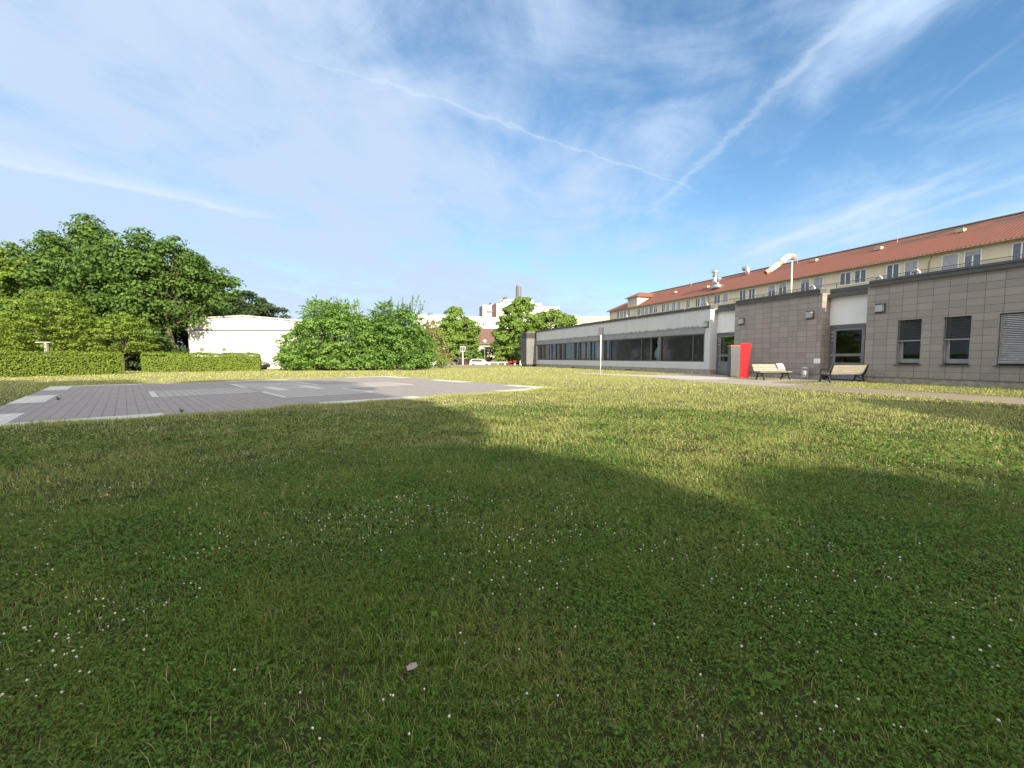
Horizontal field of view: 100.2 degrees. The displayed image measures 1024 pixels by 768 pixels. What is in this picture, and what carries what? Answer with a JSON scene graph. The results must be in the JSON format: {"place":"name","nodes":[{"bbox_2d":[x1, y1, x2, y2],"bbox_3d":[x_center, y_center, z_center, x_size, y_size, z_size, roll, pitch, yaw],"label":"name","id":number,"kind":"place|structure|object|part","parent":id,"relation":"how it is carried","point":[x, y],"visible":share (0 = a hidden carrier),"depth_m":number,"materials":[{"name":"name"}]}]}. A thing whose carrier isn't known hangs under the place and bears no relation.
{"place":"outdoors","nodes":[
{"label":"outdoors","id":0,"kind":"place"},
{"bbox_2d":[0,364,1023,767],"bbox_3d":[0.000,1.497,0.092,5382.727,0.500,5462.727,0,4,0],"label":"lawn ground","id":1,"kind":"structure","parent":0,"point":[556,736],"depth_m":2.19,"materials":[{"name":"green plant"}]},
{"bbox_2d":[0,329,14,354],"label":"hornbeam tree","id":2,"kind":"object","parent":1,"relation":"on","point":[5,333],"visible":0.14,"depth_m":38.34,"materials":[{"name":"green plant"}]},
{"bbox_2d":[0,240,57,330],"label":"maple tree","id":3,"kind":"object","parent":1,"relation":"on","point":[3,273],"visible":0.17,"depth_m":45.07,"materials":[{"name":"green plant"}]},
{"bbox_2d":[35,342,52,353],"bbox_3d":[-39.149,-2.237,35.917,1.140,2.580,0.280,0,4,-5],"label":"post with crossbar","id":4,"kind":"object","parent":1,"relation":"on","point":[46,345],"visible":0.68,"depth_m":35.79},
{"bbox_2d":[0,290,111,355],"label":"hornbeam tree","id":5,"kind":"object","parent":1,"relation":"on","point":[30,321],"visible":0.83,"depth_m":37.02,"materials":[{"name":"green plant"}]},
{"bbox_2d":[0,238,115,344],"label":"maple tree","id":6,"kind":"object","parent":1,"relation":"on","point":[30,253],"visible":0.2,"depth_m":44.58,"materials":[{"name":"green plant"}]},
{"bbox_2d":[0,349,124,376],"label":"hedge","id":7,"kind":"object","parent":1,"relation":"on","point":[43,363],"visible":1,"depth_m":29.80,"materials":[{"name":"green plant"}]},
{"bbox_2d":[8,213,157,334],"bbox_3d":[-46.119,-10.036,47.232,11.740,17.187,11.515,-2,4,-31],"label":"maple tree","id":8,"kind":"object","parent":1,"relation":"on","point":[78,235],"visible":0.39,"depth_m":44.44,"materials":[{"name":"green plant"}]},
{"bbox_2d":[5,331,189,369],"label":"undergrowth","id":9,"kind":"object","parent":1,"relation":"on","point":[183,349],"visible":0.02,"depth_m":43.59,"materials":[{"name":"green plant"}]},
{"bbox_2d":[9,282,227,347],"bbox_3d":[-55.567,-9.136,58.219,34.512,14.049,16.201,0,4,0],"label":"dark tree","id":10,"kind":"object","parent":1,"relation":"on","point":[184,340],"depth_m":57.09,"materials":[{"name":"green plant"}]},
{"bbox_2d":[83,312,159,371],"bbox_3d":[-34.902,-3.671,38.443,5.172,5.547,5.116,0,4,0],"label":"hornbeam tree","id":11,"kind":"object","parent":1,"relation":"on","point":[127,331],"visible":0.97,"depth_m":37.87,"materials":[{"name":"green plant"}]},
{"bbox_2d":[105,338,167,370],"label":"undergrowth","id":12,"kind":"object","parent":1,"relation":"on","point":[132,362],"visible":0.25,"depth_m":40.18,"materials":[{"name":"green plant"}]},
{"bbox_2d":[66,226,216,343],"bbox_3d":[-40.305,-9.463,47.611,13.690,15.999,11.947,0,4,0],"label":"maple tree","id":13,"kind":"object","parent":1,"relation":"on","point":[121,304],"visible":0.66,"depth_m":44.30,"materials":[{"name":"green plant"}]},
{"bbox_2d":[142,326,178,355],"bbox_3d":[-37.365,-3.679,44.223,5.275,4.858,4.700,0,4,0],"label":"shrub","id":14,"kind":"object","parent":1,"relation":"on","point":[160,343],"visible":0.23,"depth_m":43.73,"materials":[{"name":"green plant"}]},
{"bbox_2d":[91,233,246,349],"bbox_3d":[-38.097,-8.963,48.259,13.912,14.922,9.548,-3,5,-40],"label":"maple tree","id":15,"kind":"object","parent":1,"relation":"on","point":[199,266],"visible":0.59,"depth_m":46.98,"materials":[{"name":"green plant"}]},
{"bbox_2d":[140,350,261,371],"bbox_3d":[-28.232,-2.093,39.303,9.144,1.942,1.592,-2,4,-31],"label":"hedge","id":16,"kind":"object","parent":1,"relation":"on","point":[194,362],"visible":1,"depth_m":38.80,"materials":[{"name":"green plant"}]},
{"bbox_2d":[49,375,374,386],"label":"pad edge grass","id":17,"kind":"structure","parent":1,"relation":"on","point":[204,381],"depth_m":22.05,"materials":[{"name":"green plant"}]},
{"bbox_2d":[231,355,270,368],"bbox_3d":[-28.605,-2.300,46.145,4.310,1.627,2.120,0,4,-4],"label":"parked car","id":18,"kind":"object","parent":1,"relation":"on","point":[265,365],"visible":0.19,"depth_m":46.16,"materials":[{"name":"silver metal"}]},
{"bbox_2d":[185,315,329,368],"bbox_3d":[-31.153,-4.812,54.187,13.300,6.890,9.650,0,4,-2],"label":"white hut","id":19,"kind":"object","parent":1,"relation":"on","point":[236,333],"visible":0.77,"depth_m":49.71,"materials":[{"name":"white paint"}]},
{"bbox_2d":[228,290,292,318],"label":"grey green tree","id":20,"kind":"object","parent":1,"relation":"on","point":[260,308],"visible":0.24,"depth_m":69.94,"materials":[{"name":"green plant"}]},
{"bbox_2d":[0,376,551,427],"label":"helipad","id":21,"kind":"object","parent":1,"relation":"on","point":[115,401],"visible":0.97,"depth_m":14.09,"materials":[{"name":"grey concrete"}]},
{"bbox_2d":[0,386,561,429],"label":"pad edge grass","id":22,"kind":"structure","parent":1,"relation":"on","point":[27,424],"depth_m":9.51,"materials":[{"name":"green plant"}]},
{"bbox_2d":[281,360,324,369],"bbox_3d":[-22.205,-2.278,45.946,4.410,1.608,2.120,0,4,-4],"label":"parked car","id":23,"kind":"object","parent":1,"relation":"on","point":[316,367],"visible":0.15,"depth_m":45.16,"materials":[{"name":"black metal"}]},
{"bbox_2d":[268,294,389,369],"bbox_3d":[-18.621,-5.282,44.792,12.752,8.003,10.456,0,4,0],"label":"bush","id":24,"kind":"object","parent":1,"relation":"on","point":[309,331],"visible":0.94,"depth_m":42.62,"materials":[{"name":"green plant"}]},
{"bbox_2d":[0,366,752,384],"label":"grass","id":25,"kind":"structure","parent":1,"relation":"on","point":[172,375],"depth_m":33.26,"materials":[{"name":"green plant"}]},
{"bbox_2d":[349,294,441,369],"bbox_3d":[-12.610,-5.366,45.185,9.099,8.122,9.087,3,5,39],"label":"bush","id":26,"kind":"object","parent":1,"relation":"on","point":[396,335],"visible":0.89,"depth_m":43.90,"materials":[{"name":"green plant"}]},
{"bbox_2d":[406,662,417,670],"bbox_3d":[-0.389,1.100,1.669,0.043,0.011,0.025,5,15,-29],"label":"dry leaf","id":27,"kind":"object","parent":1,"relation":"on","point":[412,666],"visible":1,"depth_m":1.67,"materials":[{"name":"grey plant"}]},
{"bbox_2d":[420,313,450,367],"bbox_3d":[-10.119,-5.394,55.776,4.349,7.864,2.828,0,4,0],"label":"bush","id":28,"kind":"object","parent":1,"relation":"on","point":[435,333],"visible":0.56,"depth_m":55.41,"materials":[{"name":"green plant"}]},
{"bbox_2d":[430,354,452,368],"bbox_3d":[-8.831,-2.593,52.328,3.443,2.199,2.524,2,4,30],"label":"shrub","id":29,"kind":"object","parent":1,"relation":"on","point":[439,363],"visible":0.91,"depth_m":52.17,"materials":[{"name":"green plant"}]},
{"bbox_2d":[443,352,464,359],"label":"shrub","id":30,"kind":"object","parent":1,"relation":"on","point":[460,357],"visible":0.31,"depth_m":86.48,"materials":[{"name":"green plant"}]},
{"bbox_2d":[431,306,482,359],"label":"park tree","id":31,"kind":"object","parent":1,"relation":"on","point":[458,333],"visible":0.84,"depth_m":87.24,"materials":[{"name":"green plant"}]},
{"bbox_2d":[406,328,507,358],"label":"brown roof building","id":32,"kind":"structure","parent":1,"relation":"on","point":[486,335],"depth_m":121.00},
{"bbox_2d":[414,314,508,328],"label":"white office building","id":33,"kind":"structure","parent":1,"relation":"on","point":[486,322],"depth_m":168.76,"materials":[{"name":"paint"}]},
{"bbox_2d":[461,346,486,359],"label":"shrub","id":34,"kind":"object","parent":1,"relation":"on","point":[476,356],"visible":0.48,"depth_m":87.65,"materials":[{"name":"green plant"}]},
{"bbox_2d":[394,376,561,387],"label":"pad edge grass","id":35,"kind":"structure","parent":1,"relation":"on","point":[478,382],"depth_m":21.45,"materials":[{"name":"green plant"}]},
{"bbox_2d":[479,346,497,361],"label":"shrub","id":36,"kind":"object","parent":1,"relation":"on","point":[488,358],"visible":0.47,"depth_m":87.99,"materials":[{"name":"green plant"}]},
{"bbox_2d":[0,416,1004,690],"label":"broadleaf weeds","id":37,"kind":"object","parent":1,"relation":"on","point":[770,682],"visible":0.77,"depth_m":2.85,"materials":[{"name":"green plant"}]},
{"bbox_2d":[491,354,513,363],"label":"shrub","id":38,"kind":"object","parent":1,"relation":"on","point":[495,359],"visible":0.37,"depth_m":83.16,"materials":[{"name":"green plant"}]},
{"bbox_2d":[499,349,519,363],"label":"shrub","id":39,"kind":"object","parent":1,"relation":"on","point":[511,358],"visible":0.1,"depth_m":85.48,"materials":[{"name":"green plant"}]},
{"bbox_2d":[0,395,1023,767],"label":"clover","id":40,"kind":"object","parent":1,"relation":"on","point":[722,616],"depth_m":2.48,"materials":[{"name":"green plant"}]},
{"bbox_2d":[0,460,1023,669],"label":"grass","id":41,"kind":"structure","parent":1,"relation":"on","point":[297,490],"depth_m":2.95,"materials":[{"name":"green plant"}]},
{"bbox_2d":[0,415,1023,522],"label":"grass","id":42,"kind":"structure","parent":1,"relation":"on","point":[444,426],"depth_m":5.48,"materials":[{"name":"green plant"}]},
{"bbox_2d":[513,339,520,362],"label":"dark tree","id":43,"kind":"object","parent":1,"relation":"on","point":[517,353],"visible":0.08,"depth_m":77.23,"materials":[{"name":"green plant"}]},
{"bbox_2d":[479,286,558,323],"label":"hospital tower","id":44,"kind":"structure","parent":1,"relation":"on","point":[490,310],"depth_m":208.32,"materials":[{"name":"white paint"}]},
{"bbox_2d":[490,296,552,363],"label":"park tree","id":45,"kind":"object","parent":1,"relation":"on","point":[517,325],"visible":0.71,"depth_m":82.46,"materials":[{"name":"green plant"}]},
{"bbox_2d":[520,332,536,366],"bbox_3d":[2.666,-4.707,62.209,2.230,5.500,2.300,-1,4,-20],"label":"air shaft","id":46,"kind":"object","parent":1,"relation":"on","point":[528,349],"visible":0.83,"depth_m":61.16,"materials":[{"name":"grey metal"}]},
{"bbox_2d":[535,308,577,328],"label":"park tree","id":47,"kind":"object","parent":1,"relation":"on","point":[561,320],"visible":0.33,"depth_m":85.74,"materials":[{"name":"green plant"}]},
{"bbox_2d":[551,316,609,324],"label":"beige building","id":48,"kind":"structure","parent":1,"relation":"on","point":[584,319],"depth_m":151.26,"materials":[{"name":"white paint"}]},
{"bbox_2d":[598,327,603,375],"bbox_3d":[6.152,-2.248,29.708,0.340,3.360,0.160,1,4,12],"label":"lamp post","id":49,"kind":"object","parent":1,"relation":"on","point":[600,331],"visible":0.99,"depth_m":29.61,"materials":[{"name":"white metal"}]},
{"bbox_2d":[536,366,683,373],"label":"wall foot grass","id":50,"kind":"structure","parent":1,"relation":"on","point":[612,369],"depth_m":42.72,"materials":[{"name":"green plant"}]},
{"bbox_2d":[581,373,728,379],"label":"slab walk","id":51,"kind":"structure","parent":1,"relation":"on","point":[692,377],"depth_m":26.97,"materials":[{"name":"grey concrete"}]},
{"bbox_2d":[656,374,862,385],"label":"forecourt","id":52,"kind":"structure","parent":1,"relation":"on","point":[737,380],"depth_m":23.48,"materials":[{"name":"grey concrete"}]},
{"bbox_2d":[727,345,739,376],"bbox_3d":[14.710,-1.521,28.261,0.820,2.070,0.560,0,4,4],"label":"grey cabinet","id":53,"kind":"object","parent":52,"relation":"on","point":[733,367],"visible":0.7,"depth_m":28.04,"materials":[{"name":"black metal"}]},
{"bbox_2d":[739,343,751,377],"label":"red column","id":54,"kind":"structure","parent":52,"relation":"on","point":[745,349],"depth_m":26.43,"materials":[{"name":"metal"}]},
{"bbox_2d":[752,364,791,379],"bbox_3d":[14.739,-0.691,24.267,2.050,0.900,0.850,-1,4,-10],"label":"park bench","id":55,"kind":"object","parent":52,"relation":"on","point":[758,366],"visible":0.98,"depth_m":24.42,"materials":[{"name":"beige wood"}]},
{"bbox_2d":[777,364,784,368],"bbox_3d":[15.414,-1.022,24.564,0.520,0.300,0.120,-1,4,-10],"label":"paper sheet","id":56,"kind":"object","parent":55,"relation":"hanging from","point":[780,366],"visible":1,"depth_m":24.55,"materials":[{"name":"white paper"}]},
{"bbox_2d":[801,367,808,379],"bbox_3d":[16.854,-0.630,24.668,0.363,0.730,0.363,1,4,13],"label":"litter bin","id":57,"kind":"object","parent":52,"relation":"on","point":[804,373],"visible":0.97,"depth_m":24.55,"materials":[{"name":"silver metal"}]},
{"bbox_2d":[535,254,1023,388],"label":"flat roof building","id":58,"kind":"structure","parent":1,"relation":"on","point":[961,326],"depth_m":23.50,"materials":[{"name":"tile"}]},
{"bbox_2d":[716,332,733,373],"bbox_3d":[15.605,-2.194,30.950,0.182,3.060,2.000,-1,4,-20],"label":"door","id":59,"kind":"structure","parent":58,"relation":"in","point":[721,368],"depth_m":31.53,"materials":[{"name":"grey metal"}]},
{"bbox_2d":[764,254,796,292],"bbox_3d":[18.409,-7.161,29.521,2.073,3.590,0.442,0,4,0],"label":"windsock","id":60,"kind":"object","parent":58,"relation":"on","point":[782,260],"visible":0.98,"depth_m":29.34,"materials":[{"name":"white fabric"}]},
{"bbox_2d":[828,323,865,379],"bbox_3d":[18.388,-1.739,23.517,0.182,3.060,1.900,-1,4,-20],"label":"door","id":61,"kind":"structure","parent":58,"relation":"in","point":[833,328],"depth_m":23.71,"materials":[{"name":"grey metal"}]},
{"bbox_2d":[893,319,922,364],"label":"window","id":62,"kind":"structure","parent":58,"relation":"in","point":[900,335],"depth_m":20.66,"materials":[{"name":"grey glass"}]},
{"bbox_2d":[939,315,972,365],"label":"window","id":63,"kind":"structure","parent":58,"relation":"in","point":[965,332],"depth_m":19.04,"materials":[{"name":"clear glass"}]},
{"bbox_2d":[993,313,1023,366],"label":"window","id":64,"kind":"structure","parent":58,"relation":"in","point":[1003,319],"depth_m":17.35,"materials":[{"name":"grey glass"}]},
{"bbox_2d":[607,211,1023,319],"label":"hospital block","id":65,"kind":"structure","parent":1,"relation":"on","point":[996,237],"depth_m":46.08,"materials":[{"name":"ceramic"}]},
{"bbox_2d":[641,307,644,314],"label":"window","id":66,"kind":"structure","parent":65,"relation":"in","point":[642,308],"depth_m":78.21,"materials":[{"name":"grey glass"}]},
{"bbox_2d":[644,306,648,314],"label":"window","id":67,"kind":"structure","parent":65,"relation":"in","point":[646,308],"depth_m":77.06,"materials":[{"name":"grey glass"}]},
{"bbox_2d":[649,306,652,313],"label":"window","id":68,"kind":"structure","parent":65,"relation":"in","point":[650,307],"depth_m":76.11,"materials":[{"name":"grey glass"}]},
{"bbox_2d":[653,305,657,312],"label":"window","id":69,"kind":"structure","parent":65,"relation":"in","point":[655,308],"depth_m":74.88,"materials":[{"name":"white paint"}]},
{"bbox_2d":[666,303,669,310],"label":"window","id":70,"kind":"structure","parent":65,"relation":"in","point":[667,304],"depth_m":71.95,"materials":[{"name":"grey glass"}]},
{"bbox_2d":[671,302,675,310],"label":"window","id":71,"kind":"structure","parent":65,"relation":"in","point":[673,307],"depth_m":70.69,"materials":[{"name":"grey glass"}]},
{"bbox_2d":[677,301,680,309],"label":"window","id":72,"kind":"structure","parent":65,"relation":"in","point":[678,302],"depth_m":69.60,"materials":[{"name":"grey glass"}]},
{"bbox_2d":[686,299,689,307],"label":"window","id":73,"kind":"structure","parent":65,"relation":"in","point":[687,301],"depth_m":67.60,"materials":[{"name":"grey glass"}]},
{"bbox_2d":[695,297,699,306],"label":"window","id":74,"kind":"structure","parent":65,"relation":"in","point":[697,300],"depth_m":65.81,"materials":[{"name":"grey glass"}]},
{"bbox_2d":[701,296,705,305],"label":"window","id":75,"kind":"structure","parent":65,"relation":"in","point":[703,299],"depth_m":64.68,"materials":[{"name":"grey glass"}]},
{"bbox_2d":[713,294,720,304],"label":"window","id":76,"kind":"structure","parent":65,"relation":"in","point":[717,297],"depth_m":62.23,"materials":[{"name":"grey glass"}]},
{"bbox_2d":[722,292,728,302],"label":"window","id":77,"kind":"structure","parent":65,"relation":"in","point":[725,296],"depth_m":60.86,"materials":[{"name":"white paint"}]},
{"bbox_2d":[739,289,745,299],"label":"window","id":78,"kind":"structure","parent":65,"relation":"in","point":[742,293],"depth_m":58.23,"materials":[{"name":"grey glass"}]},
{"bbox_2d":[748,288,755,298],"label":"window","id":79,"kind":"structure","parent":65,"relation":"in","point":[751,292],"depth_m":56.90,"materials":[{"name":"white paint"}]},
{"bbox_2d":[768,284,775,295],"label":"window","id":80,"kind":"structure","parent":65,"relation":"in","point":[771,288],"depth_m":54.10,"materials":[{"name":"grey glass"}]},
{"bbox_2d":[778,282,786,293],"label":"window","id":81,"kind":"structure","parent":65,"relation":"in","point":[782,286],"depth_m":52.83,"materials":[{"name":"grey glass"}]},
{"bbox_2d":[800,278,809,290],"bbox_3d":[34.338,-11.576,50.196,0.087,1.420,1.190,-1,4,-20],"label":"window","id":82,"kind":"structure","parent":65,"relation":"in","point":[804,283],"depth_m":50.23,"materials":[{"name":"grey glass"}]},
{"bbox_2d":[812,276,823,288],"bbox_3d":[34.854,-11.491,48.814,0.087,1.420,1.240,-1,4,-20],"label":"window","id":83,"kind":"structure","parent":65,"relation":"in","point":[817,281],"depth_m":48.74,"materials":[{"name":"grey glass"}]},
{"bbox_2d":[839,271,851,285],"bbox_3d":[35.870,-11.326,46.108,0.087,1.420,1.240,-1,4,-20],"label":"window","id":84,"kind":"structure","parent":65,"relation":"in","point":[845,276],"depth_m":46.09,"materials":[{"name":"white paint"}]},
{"bbox_2d":[853,268,866,283],"bbox_3d":[36.377,-11.243,44.747,0.087,1.420,1.240,-1,4,-20],"label":"window","id":85,"kind":"structure","parent":65,"relation":"in","point":[862,273],"depth_m":44.72,"materials":[{"name":"grey glass"}]},
{"bbox_2d":[886,263,899,277],"bbox_3d":[37.384,-11.079,42.065,0.087,1.420,1.190,-1,4,-20],"label":"window","id":86,"kind":"structure","parent":65,"relation":"in","point":[891,268],"depth_m":42.04,"materials":[{"name":"grey glass"}]},
{"bbox_2d":[904,259,918,275],"bbox_3d":[37.901,-10.994,40.686,0.087,1.420,1.180,-1,4,-20],"label":"window","id":87,"kind":"structure","parent":65,"relation":"in","point":[912,265],"depth_m":40.65,"materials":[{"name":"grey glass"}]},
{"bbox_2d":[941,252,959,269],"bbox_3d":[38.893,-10.832,38.032,0.087,1.420,1.270,-1,4,-20],"label":"window","id":88,"kind":"structure","parent":65,"relation":"in","point":[949,259],"depth_m":37.99,"materials":[{"name":"white paint"}]},
{"bbox_2d":[963,248,982,266],"bbox_3d":[39.410,-10.748,36.658,0.087,1.420,1.220,-1,4,-20],"label":"window","id":89,"kind":"structure","parent":65,"relation":"in","point":[972,255],"depth_m":36.62,"materials":[{"name":"grey glass"}]},
{"bbox_2d":[1011,241,1023,259],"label":"window","id":90,"kind":"structure","parent":65,"relation":"in","point":[1018,247],"depth_m":34.19,"materials":[{"name":"white paint"}]},
{"bbox_2d":[819,365,868,382],"bbox_3d":[16.858,-0.539,21.793,2.000,0.900,0.850,0,4,-7],"label":"park bench","id":91,"kind":"object","parent":1,"relation":"on","point":[857,370],"visible":1,"depth_m":21.55,"materials":[{"name":"brown wood"}]},
{"bbox_2d":[866,380,1023,389],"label":"wall foot grass","id":92,"kind":"structure","parent":1,"relation":"on","point":[954,385],"depth_m":18.36,"materials":[{"name":"green plant"}]},
{"bbox_2d":[0,390,1023,448],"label":"grass","id":93,"kind":"structure","parent":0,"point":[756,401],"depth_m":9.74,"materials":[{"name":"green plant"}]},
{"bbox_2d":[0,374,1023,409],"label":"grass","id":94,"kind":"structure","parent":0,"point":[623,381],"depth_m":18.16,"materials":[{"name":"green plant"}]},
{"bbox_2d":[0,0,1023,356],"label":"sky","id":95,"kind":"structure","parent":0,"point":[585,157],"materials":[{"name":"blue"}]},
{"bbox_2d":[694,381,1023,404],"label":"gravel path","id":96,"kind":"structure","parent":0,"point":[998,399],"depth_m":14.57,"materials":[{"name":"beige gravel"}]},
{"label":"car park","id":97,"kind":"structure","parent":0,"visible":0},
{"bbox_2d":[174,281,246,346],"bbox_3d":[-43.300,-9.169,61.273,23.280,14.342,12.422,0,4,0],"label":"dark tree","id":98,"kind":"object","parent":97,"relation":"on","point":[237,304],"visible":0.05,"depth_m":60.99,"materials":[{"name":"green plant"}]},
{"bbox_2d":[443,359,458,364],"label":"parked car","id":99,"kind":"object","parent":97,"relation":"on","point":[454,362],"visible":0.29,"depth_m":82.28,"materials":[{"name":"silver metal"}]},
{"bbox_2d":[460,346,464,364],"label":"parking sign","id":100,"kind":"object","parent":97,"relation":"on","point":[462,349],"visible":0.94,"depth_m":78.09,"materials":[{"name":"white metal"}]},
{"bbox_2d":[458,359,469,364],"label":"parked car","id":101,"kind":"object","parent":97,"relation":"on","point":[466,361],"visible":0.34,"depth_m":80.35,"materials":[{"name":"silver metal"}]},
{"bbox_2d":[469,359,490,364],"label":"parked car","id":102,"kind":"object","parent":97,"relation":"on","point":[473,361],"visible":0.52,"depth_m":78.68,"materials":[{"name":"white metal"}]},
{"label":"side window","id":103,"kind":"part","parent":102,"relation":"part of","materials":[{"name":"glass"}]},
{"bbox_2d":[482,339,486,359],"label":"street lamp","id":104,"kind":"object","parent":97,"relation":"on","point":[484,341],"visible":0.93,"depth_m":86.02,"materials":[{"name":"white metal"}]},
{"bbox_2d":[477,360,516,364],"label":"boom barrier","id":105,"kind":"object","parent":97,"relation":"on","point":[514,361],"visible":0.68,"depth_m":74.36,"materials":[{"name":"white metal"}]}
]}

